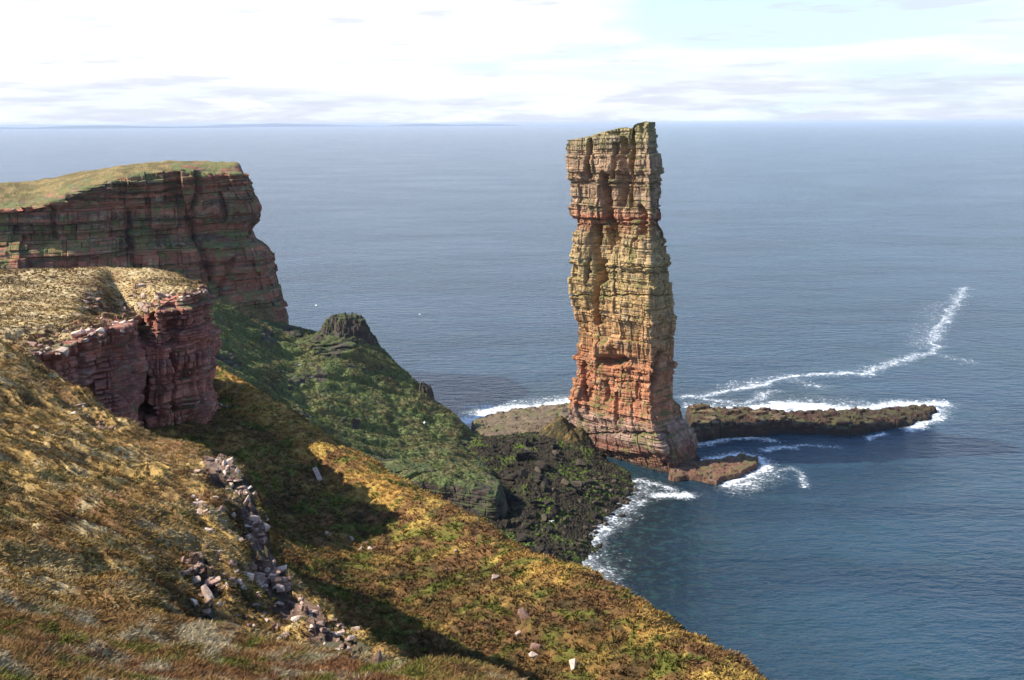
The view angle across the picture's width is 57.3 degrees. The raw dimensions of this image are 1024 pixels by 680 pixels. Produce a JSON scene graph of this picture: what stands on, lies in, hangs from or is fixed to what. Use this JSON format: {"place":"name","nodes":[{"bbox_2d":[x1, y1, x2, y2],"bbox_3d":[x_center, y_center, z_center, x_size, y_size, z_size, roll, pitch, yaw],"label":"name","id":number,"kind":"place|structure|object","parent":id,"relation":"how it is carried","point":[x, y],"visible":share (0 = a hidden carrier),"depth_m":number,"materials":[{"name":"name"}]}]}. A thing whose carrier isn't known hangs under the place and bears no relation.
{"place":"outdoors","nodes":[
{"label":"outdoors","id":0,"kind":"place"},
{"bbox_2d":[0,267,221,428],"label":"bluff","id":1,"kind":"structure","parent":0,"point":[159,370],"depth_m":155.46,"materials":[{"name":"stone"}]},
{"bbox_2d":[26,341,36,345],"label":"flagstone","id":2,"kind":"object","parent":1,"relation":"on","point":[32,343],"visible":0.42,"depth_m":114.73,"materials":[{"name":"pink stone"}]},
{"bbox_2d":[56,347,68,355],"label":"flagstone","id":3,"kind":"object","parent":1,"relation":"on","point":[64,351],"visible":1,"depth_m":112.02,"materials":[{"name":"stone"}]},
{"bbox_2d":[70,330,84,337],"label":"flagstone","id":4,"kind":"object","parent":1,"relation":"on","point":[75,334],"visible":1,"depth_m":118.65,"materials":[{"name":"stone"}]},
{"bbox_2d":[96,327,104,333],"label":"flagstone","id":5,"kind":"object","parent":1,"relation":"on","point":[100,330],"visible":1,"depth_m":118.36,"materials":[{"name":"stone"}]},
{"bbox_2d":[0,266,205,349],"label":"grass","id":6,"kind":"structure","parent":1,"relation":"on","point":[108,294],"depth_m":153.17,"materials":[{"name":"beige plant"}]},
{"bbox_2d":[138,301,143,309],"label":"rock","id":7,"kind":"object","parent":1,"relation":"on","point":[140,305],"visible":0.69,"depth_m":159.02,"materials":[{"name":"stone"}]},
{"bbox_2d":[155,292,165,296],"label":"flat rock","id":8,"kind":"object","parent":1,"relation":"on","point":[161,294],"visible":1,"depth_m":158.59,"materials":[{"name":"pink stone"}]},
{"bbox_2d":[0,125,244,128],"bbox_3d":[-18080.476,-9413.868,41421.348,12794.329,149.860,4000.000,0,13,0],"label":"distant hills","id":9,"kind":"structure","parent":0,"point":[87,127],"depth_m":40332.62,"materials":[{"name":"blue"}]},
{"bbox_2d":[0,160,288,323],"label":"headland cliff","id":10,"kind":"structure","parent":0,"point":[195,220],"depth_m":426.21,"materials":[{"name":"stone"}]},
{"bbox_2d":[0,340,411,663],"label":"slope","id":11,"kind":"structure","parent":0,"point":[263,554],"depth_m":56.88,"materials":[{"name":"brown plant"}]},
{"bbox_2d":[180,556,187,563],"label":"rock","id":12,"kind":"object","parent":11,"relation":"on","point":[183,558],"visible":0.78,"depth_m":51.85,"materials":[{"name":"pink stone"}]},
{"bbox_2d":[190,598,197,605],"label":"rock","id":13,"kind":"object","parent":11,"relation":"on","point":[194,602],"visible":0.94,"depth_m":48.12,"materials":[{"name":"stone"}]},
{"bbox_2d":[193,576,200,582],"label":"rock","id":14,"kind":"object","parent":11,"relation":"on","point":[197,578],"visible":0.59,"depth_m":50.72,"materials":[{"name":"stone"}]},
{"bbox_2d":[197,507,202,515],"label":"rock","id":15,"kind":"object","parent":11,"relation":"on","point":[199,511],"visible":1,"depth_m":60.00,"materials":[{"name":"stone"}]},
{"bbox_2d":[202,609,210,616],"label":"rock","id":16,"kind":"object","parent":11,"relation":"on","point":[206,611],"visible":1,"depth_m":47.57,"materials":[{"name":"grey stone"}]},
{"bbox_2d":[201,584,213,605],"bbox_3d":[-15.755,13.297,48.677,0.425,0.206,1.318,-25,69,-32],"label":"rock","id":17,"kind":"object","parent":11,"relation":"on","point":[206,592],"visible":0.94,"depth_m":48.68,"materials":[{"name":"stone"}]},
{"bbox_2d":[205,598,211,604],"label":"rock","id":18,"kind":"object","parent":11,"relation":"on","point":[208,601],"visible":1,"depth_m":48.39,"materials":[{"name":"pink stone"}]},
{"bbox_2d":[204,576,220,585],"bbox_3d":[-16.466,13.257,51.534,0.878,0.224,0.598,-16,34,-19],"label":"rock","id":19,"kind":"object","parent":11,"relation":"on","point":[212,582],"visible":0.97,"depth_m":51.38,"materials":[{"name":"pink stone"}]},
{"bbox_2d":[226,457,233,463],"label":"rock","id":20,"kind":"object","parent":11,"relation":"on","point":[230,460],"visible":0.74,"depth_m":73.56,"materials":[{"name":"stone"}]},
{"bbox_2d":[227,577,236,585],"bbox_3d":[-15.996,13.816,53.456,0.594,0.532,0.806,-4,4,-16],"label":"rock","id":21,"kind":"object","parent":11,"relation":"on","point":[231,579],"visible":0.68,"depth_m":53.16,"materials":[{"name":"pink stone"}]},
{"bbox_2d":[229,558,236,566],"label":"rock","id":22,"kind":"object","parent":11,"relation":"on","point":[232,563],"visible":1,"depth_m":54.20,"materials":[{"name":"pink stone"}]},
{"bbox_2d":[243,495,250,505],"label":"rock","id":23,"kind":"object","parent":11,"relation":"on","point":[246,500],"visible":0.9,"depth_m":66.58,"materials":[{"name":"stone"}]},
{"bbox_2d":[243,571,253,581],"bbox_3d":[-15.606,13.977,54.934,0.875,0.774,0.518,17,-6,0],"label":"rock","id":24,"kind":"object","parent":11,"relation":"on","point":[251,576],"visible":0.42,"depth_m":54.82,"materials":[{"name":"stone"}]},
{"bbox_2d":[249,515,260,520],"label":"rock","id":25,"kind":"object","parent":11,"relation":"on","point":[253,517],"visible":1,"depth_m":63.60,"materials":[{"name":"stone"}]},
{"bbox_2d":[253,572,265,581],"bbox_3d":[-15.379,14.326,56.624,0.808,0.591,0.919,17,11,-11],"label":"rock","id":26,"kind":"object","parent":11,"relation":"on","point":[260,576],"visible":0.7,"depth_m":56.45,"materials":[{"name":"grey stone"}]},
{"bbox_2d":[258,537,266,543],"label":"rock","id":27,"kind":"object","parent":11,"relation":"on","point":[262,540],"visible":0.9,"depth_m":63.42,"materials":[{"name":"grey stone"}]},
{"bbox_2d":[263,523,270,531],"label":"rock","id":28,"kind":"object","parent":11,"relation":"on","point":[266,527],"visible":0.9,"depth_m":64.25,"materials":[{"name":"stone"}]},
{"bbox_2d":[265,570,274,576],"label":"rock","id":29,"kind":"object","parent":11,"relation":"on","point":[267,574],"visible":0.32,"depth_m":57.81,"materials":[{"name":"grey stone"}]},
{"bbox_2d":[270,575,281,588],"bbox_3d":[-14.466,14.634,57.048,0.630,0.515,0.941,-6,30,-44],"label":"rock","id":30,"kind":"object","parent":11,"relation":"on","point":[275,580],"visible":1,"depth_m":56.80,"materials":[{"name":"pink stone"}]},
{"bbox_2d":[276,584,284,591],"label":"rock","id":31,"kind":"object","parent":11,"relation":"on","point":[280,588],"visible":1,"depth_m":56.46,"materials":[{"name":"stone"}]},
{"bbox_2d":[277,565,286,570],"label":"rock","id":32,"kind":"object","parent":11,"relation":"on","point":[283,567],"visible":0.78,"depth_m":58.99,"materials":[{"name":"stone"}]},
{"bbox_2d":[280,576,287,582],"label":"rock","id":33,"kind":"object","parent":11,"relation":"on","point":[284,579],"visible":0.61,"depth_m":57.38,"materials":[{"name":"grey stone"}]},
{"bbox_2d":[283,583,290,591],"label":"rock","id":34,"kind":"object","parent":11,"relation":"on","point":[288,585],"visible":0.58,"depth_m":57.14,"materials":[{"name":"grey stone"}]},
{"bbox_2d":[291,615,301,621],"bbox_3d":[-11.703,15.256,51.063,0.640,0.180,0.568,6,22,-31],"label":"rock","id":35,"kind":"object","parent":11,"relation":"on","point":[294,618],"visible":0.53,"depth_m":51.06,"materials":[{"name":"stone"}]},
{"bbox_2d":[309,609,317,613],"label":"rock","id":36,"kind":"object","parent":11,"relation":"on","point":[313,611],"visible":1,"depth_m":51.45,"materials":[{"name":"stone"}]},
{"bbox_2d":[317,621,325,625],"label":"rock","id":37,"kind":"object","parent":11,"relation":"on","point":[321,624],"visible":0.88,"depth_m":50.84,"materials":[{"name":"pink stone"}]},
{"bbox_2d":[319,627,326,632],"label":"rock","id":38,"kind":"object","parent":11,"relation":"on","point":[323,629],"visible":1,"depth_m":48.21,"materials":[{"name":"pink stone"}]},
{"bbox_2d":[337,629,345,635],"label":"rock","id":39,"kind":"object","parent":11,"relation":"on","point":[341,632],"visible":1,"depth_m":49.17,"materials":[{"name":"stone"}]},
{"bbox_2d":[346,635,354,639],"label":"rock","id":40,"kind":"object","parent":11,"relation":"on","point":[350,637],"visible":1,"depth_m":47.16,"materials":[{"name":"stone"}]},
{"bbox_2d":[371,649,381,663],"bbox_3d":[-6.037,14.282,41.709,0.553,1.213,0.355,0,17,-24],"label":"rock","id":41,"kind":"object","parent":11,"relation":"on","point":[377,657],"visible":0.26,"depth_m":41.61,"materials":[{"name":"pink stone"}]},
{"bbox_2d":[0,595,498,679],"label":"foreground knoll","id":42,"kind":"structure","parent":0,"point":[99,652],"depth_m":21.28,"materials":[{"name":"brown plant"}]},
{"bbox_2d":[0,587,527,679],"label":"heather","id":43,"kind":"object","parent":42,"relation":"on","point":[20,639],"visible":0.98,"depth_m":20.26,"materials":[{"name":"brown plant"}]},
{"bbox_2d":[176,123,357,126],"bbox_3d":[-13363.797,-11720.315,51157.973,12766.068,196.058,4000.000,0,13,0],"label":"distant hills","id":44,"kind":"structure","parent":0,"point":[281,125],"depth_m":50050.91,"materials":[{"name":"blue"}]},
{"bbox_2d":[209,302,507,519],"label":"green slope","id":45,"kind":"structure","parent":0,"point":[335,337],"depth_m":381.19,"materials":[{"name":"green plant"}]},
{"bbox_2d":[144,366,759,679],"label":"hillside","id":46,"kind":"structure","parent":0,"point":[583,640],"depth_m":116.65,"materials":[{"name":"plant"}]},
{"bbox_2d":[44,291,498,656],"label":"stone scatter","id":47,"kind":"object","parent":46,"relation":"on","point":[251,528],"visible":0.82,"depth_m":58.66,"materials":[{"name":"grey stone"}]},
{"bbox_2d":[312,467,322,480],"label":"stone slab","id":48,"kind":"structure","parent":46,"relation":"on","point":[317,474],"depth_m":149.35,"materials":[{"name":"grey stone"}]},
{"bbox_2d":[141,366,774,679],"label":"heather","id":49,"kind":"object","parent":46,"relation":"on","point":[674,644],"visible":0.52,"depth_m":102.13,"materials":[{"name":"brown plant"}]},
{"bbox_2d":[492,574,499,580],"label":"rock","id":50,"kind":"object","parent":46,"relation":"on","point":[495,576],"visible":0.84,"depth_m":102.86,"materials":[{"name":"stone"}]},
{"bbox_2d":[517,607,529,619],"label":"rock","id":51,"kind":"object","parent":46,"relation":"on","point":[522,612],"visible":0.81,"depth_m":93.37,"materials":[{"name":"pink stone"}]},
{"bbox_2d":[529,651,537,657],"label":"rock","id":52,"kind":"object","parent":46,"relation":"on","point":[531,654],"visible":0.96,"depth_m":85.53,"materials":[{"name":"stone"}]},
{"bbox_2d":[530,643,539,649],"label":"rock","id":53,"kind":"object","parent":46,"relation":"on","point":[534,645],"visible":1,"depth_m":86.40,"materials":[{"name":"pink stone"}]},
{"bbox_2d":[569,658,576,669],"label":"rock","id":54,"kind":"object","parent":46,"relation":"on","point":[573,662],"visible":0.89,"depth_m":81.79,"materials":[{"name":"stone"}]},
{"bbox_2d":[389,124,520,125],"bbox_3d":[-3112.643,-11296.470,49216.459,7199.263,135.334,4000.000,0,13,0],"label":"distant hills","id":55,"kind":"structure","parent":0,"point":[455,125],"depth_m":48041.14,"materials":[{"name":"blue"}]},
{"bbox_2d":[0,122,1023,679],"bbox_3d":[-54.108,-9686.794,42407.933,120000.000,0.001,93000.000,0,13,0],"label":"sea","id":56,"kind":"structure","parent":0,"point":[852,264],"depth_m":673.43,"materials":[{"name":"liquid"}]},
{"bbox_2d":[471,402,571,436],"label":"rock platform","id":57,"kind":"object","parent":56,"relation":"in","point":[522,420],"visible":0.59,"depth_m":433.04,"materials":[{"name":"brown stone"}]},
{"bbox_2d":[565,121,701,473],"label":"sea stack","id":58,"kind":"object","parent":56,"relation":"in","point":[623,405],"visible":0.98,"depth_m":374.14,"materials":[{"name":"stone"}]},
{"bbox_2d":[668,453,758,485],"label":"rock ledge","id":59,"kind":"object","parent":56,"relation":"in","point":[715,472],"visible":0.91,"depth_m":373.87,"materials":[{"name":"brown stone"}]},
{"bbox_2d":[685,403,936,441],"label":"rock skerry","id":60,"kind":"structure","parent":56,"relation":"in","point":[706,421],"depth_m":428.00,"materials":[{"name":"stone"}]},
{"bbox_2d":[0,0,1023,126],"label":"sky","id":61,"kind":"structure","parent":0,"point":[63,62],"materials":[{"name":"white"}]},
{"bbox_2d":[464,431,636,565],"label":"boulder beach","id":62,"kind":"structure","parent":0,"point":[595,460],"depth_m":347.04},
{"bbox_2d":[502,519,511,527],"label":"boulder","id":63,"kind":"object","parent":62,"relation":"on","point":[506,523],"visible":1,"depth_m":317.58,"materials":[{"name":"grey stone"}]},
{"bbox_2d":[502,473,517,479],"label":"boulder","id":64,"kind":"object","parent":62,"relation":"on","point":[509,476],"visible":1,"depth_m":351.38,"materials":[{"name":"grey stone"}]},
{"bbox_2d":[514,494,522,500],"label":"boulder","id":65,"kind":"object","parent":62,"relation":"on","point":[517,497],"visible":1,"depth_m":335.89,"materials":[{"name":"grey stone"}]},
{"bbox_2d":[516,450,529,460],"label":"boulder","id":66,"kind":"object","parent":62,"relation":"on","point":[522,455],"visible":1,"depth_m":364.87,"materials":[{"name":"grey stone"}]},
{"bbox_2d":[516,532,529,542],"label":"boulder","id":67,"kind":"object","parent":62,"relation":"on","point":[522,537],"visible":0.74,"depth_m":307.25,"materials":[{"name":"grey stone"}]},
{"bbox_2d":[518,470,527,477],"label":"boulder","id":68,"kind":"object","parent":62,"relation":"on","point":[524,473],"visible":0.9,"depth_m":352.32,"materials":[{"name":"grey stone"}]},
{"bbox_2d":[521,510,529,518],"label":"boulder","id":69,"kind":"object","parent":62,"relation":"on","point":[525,514],"visible":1,"depth_m":323.43,"materials":[{"name":"grey stone"}]},
{"bbox_2d":[524,523,530,529],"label":"boulder","id":70,"kind":"object","parent":62,"relation":"on","point":[527,526],"visible":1,"depth_m":315.83,"materials":[{"name":"grey stone"}]},
{"bbox_2d":[531,511,537,517],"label":"boulder","id":71,"kind":"object","parent":62,"relation":"on","point":[534,514],"visible":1,"depth_m":324.57,"materials":[{"name":"grey stone"}]},
{"bbox_2d":[527,499,543,504],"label":"boulder","id":72,"kind":"object","parent":62,"relation":"on","point":[535,502],"visible":1,"depth_m":329.95,"materials":[{"name":"grey stone"}]},
{"bbox_2d":[534,466,540,472],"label":"boulder","id":73,"kind":"object","parent":62,"relation":"on","point":[537,469],"visible":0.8,"depth_m":356.11,"materials":[{"name":"grey stone"}]},
{"bbox_2d":[532,460,547,470],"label":"boulder","id":74,"kind":"object","parent":62,"relation":"on","point":[541,464],"visible":0.97,"depth_m":357.06,"materials":[{"name":"grey stone"}]},
{"bbox_2d":[536,545,545,553],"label":"boulder","id":75,"kind":"object","parent":62,"relation":"on","point":[542,549],"visible":0.53,"depth_m":297.69,"materials":[{"name":"grey stone"}]},
{"bbox_2d":[540,481,546,491],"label":"boulder","id":76,"kind":"object","parent":62,"relation":"on","point":[543,485],"visible":1,"depth_m":340.96,"materials":[{"name":"grey stone"}]},
{"bbox_2d":[541,514,546,520],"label":"boulder","id":77,"kind":"object","parent":62,"relation":"on","point":[544,517],"visible":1,"depth_m":323.61,"materials":[{"name":"grey stone"}]},
{"bbox_2d":[543,499,551,504],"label":"boulder","id":78,"kind":"object","parent":62,"relation":"on","point":[548,501],"visible":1,"depth_m":333.42,"materials":[{"name":"grey stone"}]},
{"bbox_2d":[548,513,555,519],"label":"boulder","id":79,"kind":"object","parent":62,"relation":"on","point":[550,515],"visible":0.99,"depth_m":324.36,"materials":[{"name":"grey stone"}]},
{"bbox_2d":[548,441,559,448],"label":"boulder","id":80,"kind":"object","parent":62,"relation":"on","point":[556,445],"visible":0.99,"depth_m":379.45,"materials":[{"name":"grey stone"}]},
{"bbox_2d":[549,505,559,514],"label":"boulder","id":81,"kind":"object","parent":62,"relation":"on","point":[555,509],"visible":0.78,"depth_m":326.95,"materials":[{"name":"grey stone"}]},
{"bbox_2d":[561,478,568,484],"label":"boulder","id":82,"kind":"object","parent":62,"relation":"on","point":[564,481],"visible":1,"depth_m":346.67,"materials":[{"name":"grey stone"}]},
{"bbox_2d":[571,481,581,488],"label":"boulder","id":83,"kind":"object","parent":62,"relation":"on","point":[576,484],"visible":0.87,"depth_m":346.68,"materials":[{"name":"grey stone"}]},
{"bbox_2d":[576,458,586,465],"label":"boulder","id":84,"kind":"object","parent":62,"relation":"on","point":[581,462],"visible":0.99,"depth_m":368.44,"materials":[{"name":"grey stone"}]},
{"bbox_2d":[584,479,595,484],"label":"boulder","id":85,"kind":"object","parent":62,"relation":"on","point":[590,481],"visible":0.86,"depth_m":351.50,"materials":[{"name":"grey stone"}]},
{"bbox_2d":[590,510,597,517],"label":"boulder","id":86,"kind":"object","parent":62,"relation":"on","point":[593,514],"visible":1,"depth_m":330.00,"materials":[{"name":"grey stone"}]},
{"bbox_2d":[591,500,600,503],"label":"boulder","id":87,"kind":"object","parent":62,"relation":"on","point":[596,502],"visible":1,"depth_m":338.38,"materials":[{"name":"grey stone"}]},
{"bbox_2d":[535,416,602,456],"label":"grassy knoll","id":88,"kind":"structure","parent":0,"point":[563,428],"depth_m":393.23,"materials":[{"name":"brown plant"}]}
]}

